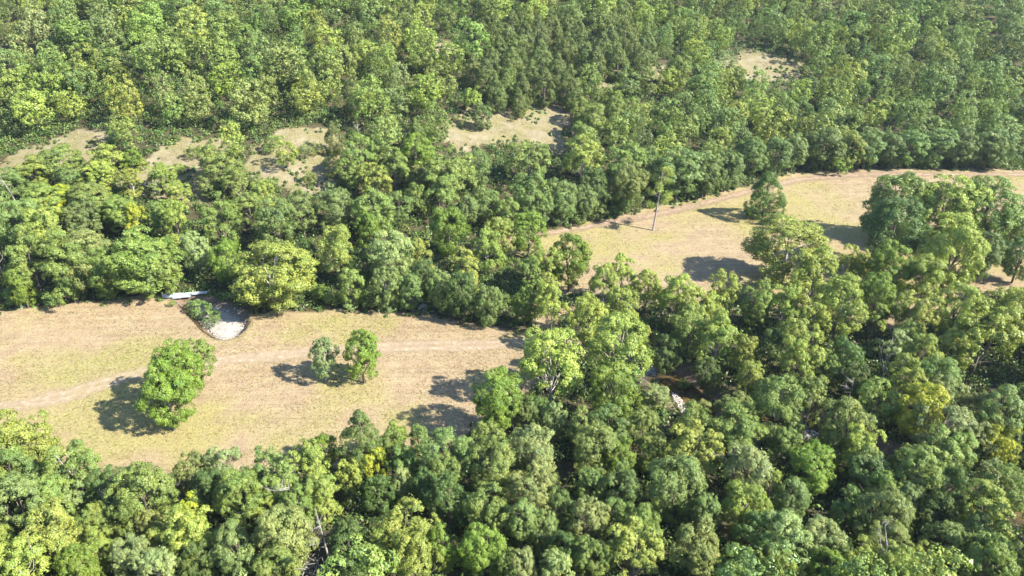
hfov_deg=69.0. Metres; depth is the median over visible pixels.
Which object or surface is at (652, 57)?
cedar
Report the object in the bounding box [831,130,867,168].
tree
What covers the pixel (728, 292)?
tree
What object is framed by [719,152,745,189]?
tree
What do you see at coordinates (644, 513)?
tree
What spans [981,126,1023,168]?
tree
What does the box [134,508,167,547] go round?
tree
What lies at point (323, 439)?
tree
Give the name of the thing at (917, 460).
tree
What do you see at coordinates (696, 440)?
tree
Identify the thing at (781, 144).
tree
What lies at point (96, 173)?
tree
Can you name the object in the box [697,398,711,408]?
shrub
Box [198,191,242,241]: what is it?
tree
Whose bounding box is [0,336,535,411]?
dirt track
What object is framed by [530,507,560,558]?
tree
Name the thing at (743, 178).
shrub
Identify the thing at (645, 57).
cedar
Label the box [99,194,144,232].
tree
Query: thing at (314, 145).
shrub
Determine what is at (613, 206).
shrub
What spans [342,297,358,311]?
shrub
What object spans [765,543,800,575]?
tree
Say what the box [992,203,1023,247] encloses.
tree
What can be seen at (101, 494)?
dead tree
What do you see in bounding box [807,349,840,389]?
tree
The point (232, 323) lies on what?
gravel bar
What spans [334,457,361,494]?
tree
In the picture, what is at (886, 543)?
dead tree
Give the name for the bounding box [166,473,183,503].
dead tree
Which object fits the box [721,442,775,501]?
tree
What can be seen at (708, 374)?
tree
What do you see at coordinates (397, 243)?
tree
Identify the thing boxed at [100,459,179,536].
tree
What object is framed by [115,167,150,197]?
tree
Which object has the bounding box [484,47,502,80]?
cedar
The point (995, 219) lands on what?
tree
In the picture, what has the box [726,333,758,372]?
tree
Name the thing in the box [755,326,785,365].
tree
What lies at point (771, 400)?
tree
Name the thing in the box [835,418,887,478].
tree
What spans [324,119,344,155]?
cedar
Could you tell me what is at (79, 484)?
tree
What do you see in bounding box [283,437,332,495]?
tree
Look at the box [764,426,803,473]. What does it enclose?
tree
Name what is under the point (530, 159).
tree
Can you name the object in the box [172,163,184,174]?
shrub
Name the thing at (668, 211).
field edge track
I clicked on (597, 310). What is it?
tree
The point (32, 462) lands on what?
tree
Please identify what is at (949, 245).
tree
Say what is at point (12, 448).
tree
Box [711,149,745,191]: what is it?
tree
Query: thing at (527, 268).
tree
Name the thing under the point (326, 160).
shrub
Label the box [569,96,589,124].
tree
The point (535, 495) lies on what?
tree
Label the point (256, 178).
shrub
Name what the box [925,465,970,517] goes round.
tree
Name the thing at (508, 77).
cedar
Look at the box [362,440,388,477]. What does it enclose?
tree
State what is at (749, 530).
tree
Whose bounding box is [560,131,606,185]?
tree
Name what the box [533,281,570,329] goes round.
tree
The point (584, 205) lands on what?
tree
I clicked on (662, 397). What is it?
tree
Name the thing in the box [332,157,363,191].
tree
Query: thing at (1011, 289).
tree
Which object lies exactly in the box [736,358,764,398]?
tree
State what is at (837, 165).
shrub
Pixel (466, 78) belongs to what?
cedar
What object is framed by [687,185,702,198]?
shrub
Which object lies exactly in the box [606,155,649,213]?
tree
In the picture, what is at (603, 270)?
tree
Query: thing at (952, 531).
tree
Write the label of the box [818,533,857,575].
tree
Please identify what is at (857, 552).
tree
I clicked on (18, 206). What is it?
tree
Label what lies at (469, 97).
tree
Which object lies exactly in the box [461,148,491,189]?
tree
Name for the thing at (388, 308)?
shrub
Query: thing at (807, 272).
tree
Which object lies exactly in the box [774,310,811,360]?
tree
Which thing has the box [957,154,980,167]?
shrub
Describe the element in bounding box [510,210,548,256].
tree
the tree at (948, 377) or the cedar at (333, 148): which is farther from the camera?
the cedar at (333, 148)
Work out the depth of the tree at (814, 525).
88.74 m
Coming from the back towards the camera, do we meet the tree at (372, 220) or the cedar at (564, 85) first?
the cedar at (564, 85)
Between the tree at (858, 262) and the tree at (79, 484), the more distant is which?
the tree at (858, 262)
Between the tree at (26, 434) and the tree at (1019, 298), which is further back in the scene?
the tree at (1019, 298)
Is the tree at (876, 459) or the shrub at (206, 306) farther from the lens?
the shrub at (206, 306)
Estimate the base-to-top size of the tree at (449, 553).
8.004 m
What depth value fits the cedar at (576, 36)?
251.16 m
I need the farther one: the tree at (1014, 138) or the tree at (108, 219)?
the tree at (1014, 138)
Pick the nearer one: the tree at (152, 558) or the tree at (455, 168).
the tree at (152, 558)
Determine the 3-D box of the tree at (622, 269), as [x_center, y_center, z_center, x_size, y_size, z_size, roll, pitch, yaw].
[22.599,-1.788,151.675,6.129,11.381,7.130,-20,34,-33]
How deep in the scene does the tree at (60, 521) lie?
88.07 m
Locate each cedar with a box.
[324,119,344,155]
[332,407,393,481]
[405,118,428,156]
[459,52,485,87]
[472,58,498,99]
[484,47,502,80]
[485,75,507,112]
[489,35,508,68]
[494,68,516,107]
[500,45,525,84]
[503,9,521,45]
[509,72,532,109]
[511,89,527,118]
[514,21,534,57]
[520,59,541,98]
[527,15,549,51]
[529,39,553,80]
[532,68,557,107]
[541,8,562,46]
[545,53,569,89]
[552,32,579,69]
[555,63,583,107]
[563,79,582,111]
[570,20,591,55]
[573,42,596,81]
[584,45,607,84]
[591,31,614,71]
[601,25,620,61]
[605,42,631,81]
[613,19,635,58]
[620,35,644,74]
[628,46,653,82]
[634,26,657,63]
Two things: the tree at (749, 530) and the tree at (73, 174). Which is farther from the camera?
the tree at (73, 174)
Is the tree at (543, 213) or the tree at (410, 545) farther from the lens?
the tree at (543, 213)
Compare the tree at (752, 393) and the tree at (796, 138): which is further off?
the tree at (796, 138)
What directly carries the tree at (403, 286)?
on the ground at (390, 372)
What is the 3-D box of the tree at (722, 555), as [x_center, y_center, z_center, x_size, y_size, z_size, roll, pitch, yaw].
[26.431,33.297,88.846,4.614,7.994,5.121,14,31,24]
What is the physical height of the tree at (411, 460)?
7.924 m
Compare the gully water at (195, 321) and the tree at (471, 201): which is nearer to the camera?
the gully water at (195, 321)
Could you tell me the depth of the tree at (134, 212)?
165.76 m
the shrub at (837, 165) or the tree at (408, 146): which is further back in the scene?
the shrub at (837, 165)
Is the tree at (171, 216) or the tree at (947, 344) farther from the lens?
the tree at (171, 216)
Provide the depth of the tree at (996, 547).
85.67 m
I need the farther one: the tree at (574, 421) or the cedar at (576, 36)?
the cedar at (576, 36)
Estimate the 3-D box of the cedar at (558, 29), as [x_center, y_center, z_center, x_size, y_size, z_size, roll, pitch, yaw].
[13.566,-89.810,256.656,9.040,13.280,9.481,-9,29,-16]
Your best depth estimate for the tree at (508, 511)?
93.48 m
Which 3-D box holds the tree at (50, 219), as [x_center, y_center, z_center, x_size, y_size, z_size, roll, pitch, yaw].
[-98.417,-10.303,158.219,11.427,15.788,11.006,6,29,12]
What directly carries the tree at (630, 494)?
on the ground at (390, 372)
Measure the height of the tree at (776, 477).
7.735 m
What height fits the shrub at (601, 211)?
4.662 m
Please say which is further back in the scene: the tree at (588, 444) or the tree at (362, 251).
the tree at (362, 251)
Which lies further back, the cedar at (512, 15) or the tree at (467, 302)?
the cedar at (512, 15)
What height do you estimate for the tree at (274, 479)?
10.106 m
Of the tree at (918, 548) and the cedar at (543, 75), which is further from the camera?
the cedar at (543, 75)
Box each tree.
[0,166,35,199]
[0,177,16,199]
[0,191,41,247]
[0,406,66,479]
[0,437,27,511]
[0,448,42,508]
[0,472,56,536]
[0,524,27,562]
[0,533,54,575]
[1,223,55,293]
[1,265,39,308]
[12,206,82,256]
[13,493,93,569]
[14,153,55,188]
[21,181,68,219]
[21,444,48,482]
[27,472,78,521]
[32,143,87,181]
[36,226,91,304]
[40,183,71,216]
[42,434,109,500]
[51,255,88,301]
[52,541,106,575]
[53,167,83,192]
[59,228,116,290]
[60,196,103,237]
[60,478,98,523]
[64,181,112,218]
[73,500,118,551]
[76,160,117,193]
[80,526,113,574]
[82,244,125,299]
[84,463,129,509]
[86,142,127,178]
[88,194,123,230]
[94,222,185,296]
[97,474,115,509]
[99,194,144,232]
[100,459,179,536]
[108,530,151,575]
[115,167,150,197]
[122,149,141,168]
[123,203,154,240]
[129,544,182,575]
[130,245,165,296]
[132,358,198,430]
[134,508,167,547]
[143,162,176,195]
[145,336,207,399]
[146,517,182,565]
[147,248,185,295]
[148,199,177,235]
[158,198,198,249]
[160,500,231,574]
[162,180,192,204]
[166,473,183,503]
[171,450,210,498]
[174,337,216,382]
[176,537,217,575]
[177,230,211,275]
[179,490,203,515]
[187,463,230,516]
[194,142,245,189]
[197,174,219,199]
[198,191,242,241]
[200,444,248,496]
[206,237,243,285]
[207,516,261,575]
[209,466,266,532]
[217,166,256,201]
[224,238,321,313]
[231,192,264,225]
[245,445,284,492]
[245,480,278,531]
[249,179,276,209]
[251,500,319,572]
[251,544,303,575]
[253,194,298,255]
[259,459,303,516]
[260,475,308,529]
[274,483,318,536]
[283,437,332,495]
[285,188,318,234]
[293,239,319,273]
[302,465,343,529]
[307,336,340,382]
[307,509,343,566]
[310,433,338,469]
[311,220,363,274]
[314,181,356,229]
[326,516,369,567]
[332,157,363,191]
[333,548,373,575]
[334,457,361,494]
[336,267,366,309]
[339,132,379,183]
[342,327,381,382]
[346,245,374,287]
[350,187,395,237]
[353,208,382,252]
[357,160,392,197]
[358,527,395,575]
[361,472,395,516]
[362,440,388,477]
[366,228,414,291]
[367,266,401,311]
[372,493,440,553]
[378,145,409,190]
[379,425,405,468]
[384,419,410,455]
[385,189,413,226]
[385,444,418,485]
[389,466,412,503]
[389,523,446,575]
[397,268,425,311]
[399,132,436,173]
[404,181,430,215]
[407,257,438,303]
[408,164,428,188]
[409,234,436,269]
[409,423,427,455]
[409,463,443,511]
[417,425,474,483]
[420,450,462,499]
[422,144,481,191]
[423,468,471,528]
[424,171,461,219]
[425,268,457,311]
[425,520,459,574]
[428,206,471,257]
[444,270,481,316]
[448,246,479,295]
[454,194,481,226]
[458,521,506,575]
[459,478,511,535]
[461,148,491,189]
[464,86,481,109]
[469,101,492,131]
[469,429,515,499]
[470,226,507,277]
[471,365,523,433]
[471,419,503,465]
[472,184,499,222]
[476,284,507,326]
[482,216,515,259]
[484,500,523,543]
[494,546,523,575]
[495,197,519,237]
[500,139,553,187]
[502,496,541,548]
[503,545,537,575]
[504,462,557,523]
[509,422,557,482]
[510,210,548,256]
[511,284,539,326]
[513,169,551,226]
[513,394,540,429]
[517,255,543,289]
[517,324,585,402]
[521,395,552,427]
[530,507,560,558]
[531,192,554,226]
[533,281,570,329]
[534,246,565,287]
[538,548,575,575]
[540,484,573,527]
[541,400,567,439]
[544,530,582,575]
[546,177,577,218]
[548,231,592,291]
[550,188,578,225]
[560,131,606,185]
[565,290,608,354]
[565,494,612,548]
[566,405,599,449]
[568,120,600,154]
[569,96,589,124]
[572,423,622,481]
[572,535,616,575]
[574,466,607,506]
[575,182,598,220]
[577,103,610,134]
[579,166,611,207]
[581,310,655,378]
[587,365,643,425]
[587,400,631,453]
[588,262,619,301]
[599,512,667,575]
[600,435,636,482]
[601,92,626,127]
[601,496,628,534]
[602,460,642,515]
[603,285,639,340]
[605,138,647,191]
[605,252,639,298]
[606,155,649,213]
[611,176,636,214]
[621,502,662,553]
[626,405,660,453]
[632,268,662,311]
[633,145,661,183]
[636,325,660,349]
[636,430,669,477]
[641,382,670,408]
[645,166,674,230]
[646,452,708,526]
[648,146,708,199]
[651,333,684,374]
[658,270,696,313]
[658,416,727,487]
[663,54,692,88]
[665,514,721,575]
[669,303,707,356]
[672,399,713,444]
[677,285,715,334]
[686,491,724,537]
[693,154,718,197]
[693,355,722,396]
[694,150,727,196]
[696,309,738,363]
[698,289,728,331]
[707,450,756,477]
[709,268,741,310]
[710,399,769,451]
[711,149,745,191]
[712,390,754,424]
[713,541,750,575]
[718,418,755,467]
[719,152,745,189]
[720,479,774,541]
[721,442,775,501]
[726,65,746,91]
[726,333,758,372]
[732,136,769,175]
[732,511,773,562]
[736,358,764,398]
[739,212,829,285]
[740,277,775,327]
[743,172,786,223]
[750,374,783,414]
[751,373,808,441]
[752,544,779,575]
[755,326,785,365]
[758,505,813,575]
[759,135,793,177]
[760,468,782,498]
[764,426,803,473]
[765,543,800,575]
[768,282,804,328]
[771,475,813,523]
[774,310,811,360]
[777,132,810,170]
[777,332,826,384]
[787,438,836,495]
[790,513,849,572]
[791,242,838,305]
[792,372,828,425]
[796,293,832,344]
[800,546,849,575]
[805,126,848,170]
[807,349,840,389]
[812,270,868,341]
[815,394,883,465]
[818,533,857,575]
[828,334,865,383]
[829,483,870,531]
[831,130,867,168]
[834,243,871,290]
[835,372,853,398]
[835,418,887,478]
[836,359,871,398]
[841,532,878,575]
[845,443,888,497]
[848,482,920,552]
[849,127,886,168]
[855,270,898,327]
[855,461,905,515]
[856,374,901,430]
[858,193,932,269]
[862,171,946,239]
[862,519,914,569]
[864,238,920,302]
[865,302,889,340]
[872,328,911,381]
[873,518,896,575]
[876,130,908,167]
[879,538,924,575]
[881,352,927,416]
[886,442,926,487]
[888,478,925,520]
[890,442,954,510]
[891,281,947,334]
[891,381,952,443]
[892,318,928,361]
[895,128,932,168]
[896,333,945,381]
[898,539,937,575]
[902,253,950,309]
[906,170,1001,239]
[909,214,997,296]
[909,396,980,458]
[913,356,963,397]
[913,487,959,537]
[916,519,969,571]
[922,127,960,168]
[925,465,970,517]
[926,423,979,493]
[927,374,973,425]
[928,281,989,337]
[935,321,971,368]
[942,126,982,167]
[951,530,1021,575]
[952,294,1023,375]
[953,510,997,567]
[955,474,1018,541]
[957,173,1023,244]
[958,229,1007,282]
[958,389,995,439]
[961,457,1011,510]
[964,420,999,467]
[967,403,1012,449]
[969,129,1011,168]
[973,380,1023,447]
[976,462,1023,522]
[980,423,1022,467]
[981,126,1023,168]
[981,286,1023,346]
[985,288,1023,347]
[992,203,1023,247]
[997,540,1023,575]
[999,467,1023,508]
[1000,233,1023,282]
[1002,285,1023,330]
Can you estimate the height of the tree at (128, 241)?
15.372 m
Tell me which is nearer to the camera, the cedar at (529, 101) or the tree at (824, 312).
the tree at (824, 312)
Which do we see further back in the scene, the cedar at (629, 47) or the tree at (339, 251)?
the cedar at (629, 47)
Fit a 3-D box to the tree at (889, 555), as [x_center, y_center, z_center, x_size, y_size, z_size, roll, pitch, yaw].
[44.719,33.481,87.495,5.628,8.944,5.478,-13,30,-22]
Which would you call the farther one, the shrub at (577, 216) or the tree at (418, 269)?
the shrub at (577, 216)
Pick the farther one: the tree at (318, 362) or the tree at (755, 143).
the tree at (755, 143)
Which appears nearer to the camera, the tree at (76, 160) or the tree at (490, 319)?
the tree at (490, 319)
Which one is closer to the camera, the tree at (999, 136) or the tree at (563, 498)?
the tree at (563, 498)
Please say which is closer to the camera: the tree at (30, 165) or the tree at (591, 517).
the tree at (591, 517)
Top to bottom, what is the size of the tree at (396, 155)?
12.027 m
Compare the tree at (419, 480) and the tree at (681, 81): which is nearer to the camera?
the tree at (419, 480)
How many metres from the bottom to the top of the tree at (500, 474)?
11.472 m
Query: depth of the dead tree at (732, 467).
102.28 m
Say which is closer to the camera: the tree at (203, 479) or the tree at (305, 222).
the tree at (203, 479)
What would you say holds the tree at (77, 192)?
on the ground at (390, 372)
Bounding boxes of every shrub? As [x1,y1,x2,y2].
[1,286,31,304]
[37,286,58,308]
[69,289,85,300]
[94,284,118,299]
[135,158,147,169]
[137,286,155,299]
[168,300,175,305]
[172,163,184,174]
[183,146,198,158]
[185,300,199,313]
[189,299,212,318]
[199,307,220,326]
[249,175,264,187]
[262,135,280,152]
[265,178,278,189]
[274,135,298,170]
[297,141,314,155]
[302,170,317,185]
[307,284,325,300]
[311,142,323,154]
[322,154,339,170]
[323,290,341,306]
[325,172,333,178]
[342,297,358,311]
[362,294,379,307]
[383,296,398,313]
[439,302,454,313]
[459,120,467,127]
[572,210,586,225]
[591,204,608,220]
[604,203,622,215]
[676,377,690,389]
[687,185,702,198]
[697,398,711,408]
[713,180,724,192]
[732,173,746,187]
[824,150,852,174]
[885,153,902,167]
[920,150,940,168]
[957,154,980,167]
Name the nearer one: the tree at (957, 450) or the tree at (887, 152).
the tree at (957, 450)
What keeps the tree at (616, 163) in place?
on the ground at (390, 372)
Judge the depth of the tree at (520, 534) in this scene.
92.79 m
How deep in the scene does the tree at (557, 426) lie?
112.22 m
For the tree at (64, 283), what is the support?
on the ground at (390, 372)
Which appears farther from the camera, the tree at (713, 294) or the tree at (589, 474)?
the tree at (713, 294)
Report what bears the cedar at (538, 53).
on the ground at (390, 372)
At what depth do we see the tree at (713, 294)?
137.92 m
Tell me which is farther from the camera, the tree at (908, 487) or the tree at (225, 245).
the tree at (225, 245)
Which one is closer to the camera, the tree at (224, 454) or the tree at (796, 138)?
the tree at (224, 454)
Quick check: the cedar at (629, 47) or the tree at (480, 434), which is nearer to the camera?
the tree at (480, 434)
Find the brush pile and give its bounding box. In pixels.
[279,553,331,575]
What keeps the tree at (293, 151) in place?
on the ground at (390, 372)
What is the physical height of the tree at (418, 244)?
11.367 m
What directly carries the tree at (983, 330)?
on the ground at (390, 372)
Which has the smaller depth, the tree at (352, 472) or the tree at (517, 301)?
the tree at (352, 472)
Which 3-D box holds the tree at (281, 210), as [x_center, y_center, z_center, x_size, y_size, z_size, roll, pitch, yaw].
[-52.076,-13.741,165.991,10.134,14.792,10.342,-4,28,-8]
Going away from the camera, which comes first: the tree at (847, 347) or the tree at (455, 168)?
the tree at (847, 347)
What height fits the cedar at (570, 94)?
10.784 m
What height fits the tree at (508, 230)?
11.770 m
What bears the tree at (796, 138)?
on the ground at (390, 372)
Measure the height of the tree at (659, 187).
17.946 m
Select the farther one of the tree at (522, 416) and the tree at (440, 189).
the tree at (440, 189)
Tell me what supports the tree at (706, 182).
on the ground at (390, 372)
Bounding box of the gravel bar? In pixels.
[198,306,242,339]
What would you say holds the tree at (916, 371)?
on the ground at (390, 372)
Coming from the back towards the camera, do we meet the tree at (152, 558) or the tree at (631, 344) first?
the tree at (631, 344)
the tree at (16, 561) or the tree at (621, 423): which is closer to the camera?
the tree at (16, 561)
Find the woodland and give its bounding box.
[0,0,1023,575]
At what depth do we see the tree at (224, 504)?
95.28 m
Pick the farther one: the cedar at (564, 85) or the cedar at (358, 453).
the cedar at (564, 85)
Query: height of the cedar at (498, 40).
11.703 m
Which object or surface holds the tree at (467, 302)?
on the ground at (390, 372)
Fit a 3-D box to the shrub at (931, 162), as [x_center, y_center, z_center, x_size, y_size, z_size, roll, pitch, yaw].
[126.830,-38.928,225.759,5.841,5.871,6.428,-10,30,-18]
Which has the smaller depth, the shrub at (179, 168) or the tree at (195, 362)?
the tree at (195, 362)
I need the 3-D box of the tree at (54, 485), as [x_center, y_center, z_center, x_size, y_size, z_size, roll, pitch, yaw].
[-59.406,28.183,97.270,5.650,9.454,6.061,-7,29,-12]
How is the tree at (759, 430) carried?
on the ground at (390, 372)
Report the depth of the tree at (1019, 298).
131.82 m
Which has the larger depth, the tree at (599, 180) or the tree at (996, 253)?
the tree at (599, 180)
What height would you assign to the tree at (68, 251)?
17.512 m
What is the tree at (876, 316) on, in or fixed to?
on the ground at (390, 372)
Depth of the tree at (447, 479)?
95.57 m
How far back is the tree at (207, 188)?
180.50 m
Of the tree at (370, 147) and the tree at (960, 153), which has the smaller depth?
the tree at (370, 147)
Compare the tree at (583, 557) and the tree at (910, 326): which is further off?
the tree at (910, 326)
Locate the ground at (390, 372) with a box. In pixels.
[0,0,1023,575]
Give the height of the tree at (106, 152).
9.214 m
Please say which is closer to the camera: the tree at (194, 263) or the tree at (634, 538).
the tree at (634, 538)
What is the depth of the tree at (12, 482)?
93.15 m
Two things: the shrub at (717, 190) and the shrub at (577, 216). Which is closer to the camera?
the shrub at (577, 216)
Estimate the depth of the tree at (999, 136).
221.53 m
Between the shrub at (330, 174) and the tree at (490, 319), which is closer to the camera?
the tree at (490, 319)
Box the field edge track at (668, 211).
[476,171,1023,246]
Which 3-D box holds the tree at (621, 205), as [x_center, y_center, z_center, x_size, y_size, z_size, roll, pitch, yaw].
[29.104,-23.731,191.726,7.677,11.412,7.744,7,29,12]
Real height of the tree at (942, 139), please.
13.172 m
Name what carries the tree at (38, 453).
on the ground at (390, 372)
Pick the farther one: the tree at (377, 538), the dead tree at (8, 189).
the dead tree at (8, 189)
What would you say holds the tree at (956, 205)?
on the ground at (390, 372)
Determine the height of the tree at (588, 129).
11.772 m
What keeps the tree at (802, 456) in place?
on the ground at (390, 372)
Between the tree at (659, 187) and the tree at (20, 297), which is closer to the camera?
the tree at (20, 297)
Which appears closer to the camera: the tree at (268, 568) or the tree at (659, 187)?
the tree at (268, 568)
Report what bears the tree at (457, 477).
on the ground at (390, 372)
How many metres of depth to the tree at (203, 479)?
97.26 m
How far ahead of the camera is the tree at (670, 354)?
131.16 m
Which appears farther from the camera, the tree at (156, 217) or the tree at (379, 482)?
the tree at (156, 217)
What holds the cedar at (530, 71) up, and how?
on the ground at (390, 372)
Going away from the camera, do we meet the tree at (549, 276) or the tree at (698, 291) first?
the tree at (698, 291)
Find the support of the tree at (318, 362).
on the ground at (390, 372)
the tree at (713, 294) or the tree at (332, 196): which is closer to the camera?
the tree at (713, 294)
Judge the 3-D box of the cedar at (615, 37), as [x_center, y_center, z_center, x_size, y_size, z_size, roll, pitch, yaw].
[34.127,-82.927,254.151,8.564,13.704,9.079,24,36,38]
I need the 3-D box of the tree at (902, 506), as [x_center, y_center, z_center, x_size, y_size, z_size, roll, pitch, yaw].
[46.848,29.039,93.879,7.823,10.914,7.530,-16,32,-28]
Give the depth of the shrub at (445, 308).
147.58 m
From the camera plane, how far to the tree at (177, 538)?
88.62 m
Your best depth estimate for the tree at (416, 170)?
189.13 m
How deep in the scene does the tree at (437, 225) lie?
167.47 m
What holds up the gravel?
on the ground at (390, 372)
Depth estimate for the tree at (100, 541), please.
89.92 m
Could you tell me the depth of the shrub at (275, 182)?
184.60 m
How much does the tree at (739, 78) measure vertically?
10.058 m
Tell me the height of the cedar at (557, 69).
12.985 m
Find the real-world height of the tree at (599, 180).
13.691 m
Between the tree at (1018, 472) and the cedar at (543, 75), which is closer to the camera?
the tree at (1018, 472)
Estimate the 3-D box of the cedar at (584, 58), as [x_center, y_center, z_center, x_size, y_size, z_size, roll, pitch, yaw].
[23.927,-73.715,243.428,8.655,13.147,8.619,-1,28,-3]
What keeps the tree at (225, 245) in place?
on the ground at (390, 372)
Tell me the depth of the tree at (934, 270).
144.96 m
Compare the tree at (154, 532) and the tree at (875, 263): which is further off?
the tree at (875, 263)
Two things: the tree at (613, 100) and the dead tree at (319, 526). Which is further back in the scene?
the tree at (613, 100)
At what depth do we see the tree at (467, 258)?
150.49 m
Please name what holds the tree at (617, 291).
on the ground at (390, 372)
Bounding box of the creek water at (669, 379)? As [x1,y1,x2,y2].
[579,342,1023,535]
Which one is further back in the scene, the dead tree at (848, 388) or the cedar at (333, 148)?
the cedar at (333, 148)
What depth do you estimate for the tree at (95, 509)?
92.98 m
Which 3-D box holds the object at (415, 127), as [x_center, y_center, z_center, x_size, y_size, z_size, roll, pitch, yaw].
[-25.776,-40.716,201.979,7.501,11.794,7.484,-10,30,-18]
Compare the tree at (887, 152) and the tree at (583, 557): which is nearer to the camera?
the tree at (583, 557)
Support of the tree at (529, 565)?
on the ground at (390, 372)
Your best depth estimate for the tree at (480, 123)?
216.12 m
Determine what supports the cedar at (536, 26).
on the ground at (390, 372)
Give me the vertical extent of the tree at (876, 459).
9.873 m
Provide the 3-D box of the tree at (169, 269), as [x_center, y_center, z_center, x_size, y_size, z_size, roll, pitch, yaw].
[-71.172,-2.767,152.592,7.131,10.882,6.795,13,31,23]
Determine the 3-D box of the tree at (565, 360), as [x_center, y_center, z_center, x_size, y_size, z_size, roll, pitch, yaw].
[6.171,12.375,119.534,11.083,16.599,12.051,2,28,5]
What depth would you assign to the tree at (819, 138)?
219.88 m
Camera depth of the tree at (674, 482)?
96.31 m
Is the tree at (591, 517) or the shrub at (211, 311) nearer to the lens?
the tree at (591, 517)
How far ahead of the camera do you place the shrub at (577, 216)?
187.13 m
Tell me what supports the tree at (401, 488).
on the ground at (390, 372)
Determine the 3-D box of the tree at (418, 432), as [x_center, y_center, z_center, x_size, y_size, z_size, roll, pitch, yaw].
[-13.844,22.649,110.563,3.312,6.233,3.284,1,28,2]
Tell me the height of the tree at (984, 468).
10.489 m
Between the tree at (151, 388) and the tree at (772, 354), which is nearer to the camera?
the tree at (151, 388)
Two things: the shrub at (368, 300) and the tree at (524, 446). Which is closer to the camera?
the tree at (524, 446)
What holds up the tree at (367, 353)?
on the ground at (390, 372)
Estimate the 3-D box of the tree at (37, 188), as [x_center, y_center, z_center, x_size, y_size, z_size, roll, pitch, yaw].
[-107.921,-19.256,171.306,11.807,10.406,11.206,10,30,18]
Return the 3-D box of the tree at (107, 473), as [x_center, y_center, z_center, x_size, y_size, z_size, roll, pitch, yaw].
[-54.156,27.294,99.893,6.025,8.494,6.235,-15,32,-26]
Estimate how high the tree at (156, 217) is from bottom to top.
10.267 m
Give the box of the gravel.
[192,304,819,440]
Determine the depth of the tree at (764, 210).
188.60 m
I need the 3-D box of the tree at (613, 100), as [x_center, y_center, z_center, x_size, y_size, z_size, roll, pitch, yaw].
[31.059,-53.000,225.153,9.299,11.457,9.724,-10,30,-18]
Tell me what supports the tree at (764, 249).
on the ground at (390, 372)
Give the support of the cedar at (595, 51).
on the ground at (390, 372)
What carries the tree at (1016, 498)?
on the ground at (390, 372)
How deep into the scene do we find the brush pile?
90.76 m
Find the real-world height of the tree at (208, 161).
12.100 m
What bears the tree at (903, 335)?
on the ground at (390, 372)
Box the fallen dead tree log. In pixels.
[161,289,209,298]
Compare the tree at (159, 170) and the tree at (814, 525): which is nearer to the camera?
the tree at (814, 525)
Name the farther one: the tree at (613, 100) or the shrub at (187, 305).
the tree at (613, 100)
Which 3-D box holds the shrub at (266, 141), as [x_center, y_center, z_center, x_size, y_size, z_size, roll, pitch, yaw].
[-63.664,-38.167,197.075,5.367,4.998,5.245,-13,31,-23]
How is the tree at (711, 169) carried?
on the ground at (390, 372)
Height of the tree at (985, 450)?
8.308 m
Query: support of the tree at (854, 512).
on the ground at (390, 372)
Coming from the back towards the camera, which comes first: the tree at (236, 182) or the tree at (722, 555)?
the tree at (236, 182)
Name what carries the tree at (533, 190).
on the ground at (390, 372)
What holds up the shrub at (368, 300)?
on the ground at (390, 372)
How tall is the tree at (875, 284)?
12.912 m
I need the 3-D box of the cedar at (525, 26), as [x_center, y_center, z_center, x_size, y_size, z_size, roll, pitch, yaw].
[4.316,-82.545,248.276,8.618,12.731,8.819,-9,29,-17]
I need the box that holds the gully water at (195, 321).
[172,295,217,338]
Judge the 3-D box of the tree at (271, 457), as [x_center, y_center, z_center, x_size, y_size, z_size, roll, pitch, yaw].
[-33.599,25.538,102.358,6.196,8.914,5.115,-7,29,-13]
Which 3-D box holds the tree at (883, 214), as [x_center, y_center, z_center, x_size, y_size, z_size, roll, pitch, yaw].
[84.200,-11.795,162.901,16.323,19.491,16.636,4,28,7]
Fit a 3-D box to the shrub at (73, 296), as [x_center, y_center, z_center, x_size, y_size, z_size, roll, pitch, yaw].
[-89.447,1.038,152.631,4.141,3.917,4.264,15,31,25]
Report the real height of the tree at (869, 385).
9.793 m
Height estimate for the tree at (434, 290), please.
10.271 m
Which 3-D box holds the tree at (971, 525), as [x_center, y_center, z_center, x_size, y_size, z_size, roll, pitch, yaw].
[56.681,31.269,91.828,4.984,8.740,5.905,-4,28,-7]
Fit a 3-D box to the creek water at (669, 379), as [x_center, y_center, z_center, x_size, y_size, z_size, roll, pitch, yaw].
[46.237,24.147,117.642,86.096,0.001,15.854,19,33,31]
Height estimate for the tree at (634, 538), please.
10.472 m
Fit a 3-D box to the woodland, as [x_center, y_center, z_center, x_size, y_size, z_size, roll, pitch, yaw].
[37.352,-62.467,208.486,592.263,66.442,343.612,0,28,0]
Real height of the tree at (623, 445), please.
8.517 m
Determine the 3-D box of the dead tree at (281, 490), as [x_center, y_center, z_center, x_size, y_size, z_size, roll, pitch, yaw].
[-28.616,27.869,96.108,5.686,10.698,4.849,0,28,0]
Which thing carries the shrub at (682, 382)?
on the ground at (390, 372)
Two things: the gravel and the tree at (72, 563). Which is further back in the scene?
the gravel
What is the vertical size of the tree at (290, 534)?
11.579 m
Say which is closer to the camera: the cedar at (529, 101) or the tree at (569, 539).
the tree at (569, 539)
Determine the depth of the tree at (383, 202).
171.51 m
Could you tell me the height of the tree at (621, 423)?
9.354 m
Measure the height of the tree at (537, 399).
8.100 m
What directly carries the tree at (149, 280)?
on the ground at (390, 372)
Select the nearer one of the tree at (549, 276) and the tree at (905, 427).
the tree at (905, 427)
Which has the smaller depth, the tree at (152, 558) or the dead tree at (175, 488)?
the tree at (152, 558)
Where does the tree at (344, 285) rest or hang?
on the ground at (390, 372)
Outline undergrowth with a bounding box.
[0,0,1023,575]
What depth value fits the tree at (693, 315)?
131.86 m
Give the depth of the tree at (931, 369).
118.45 m

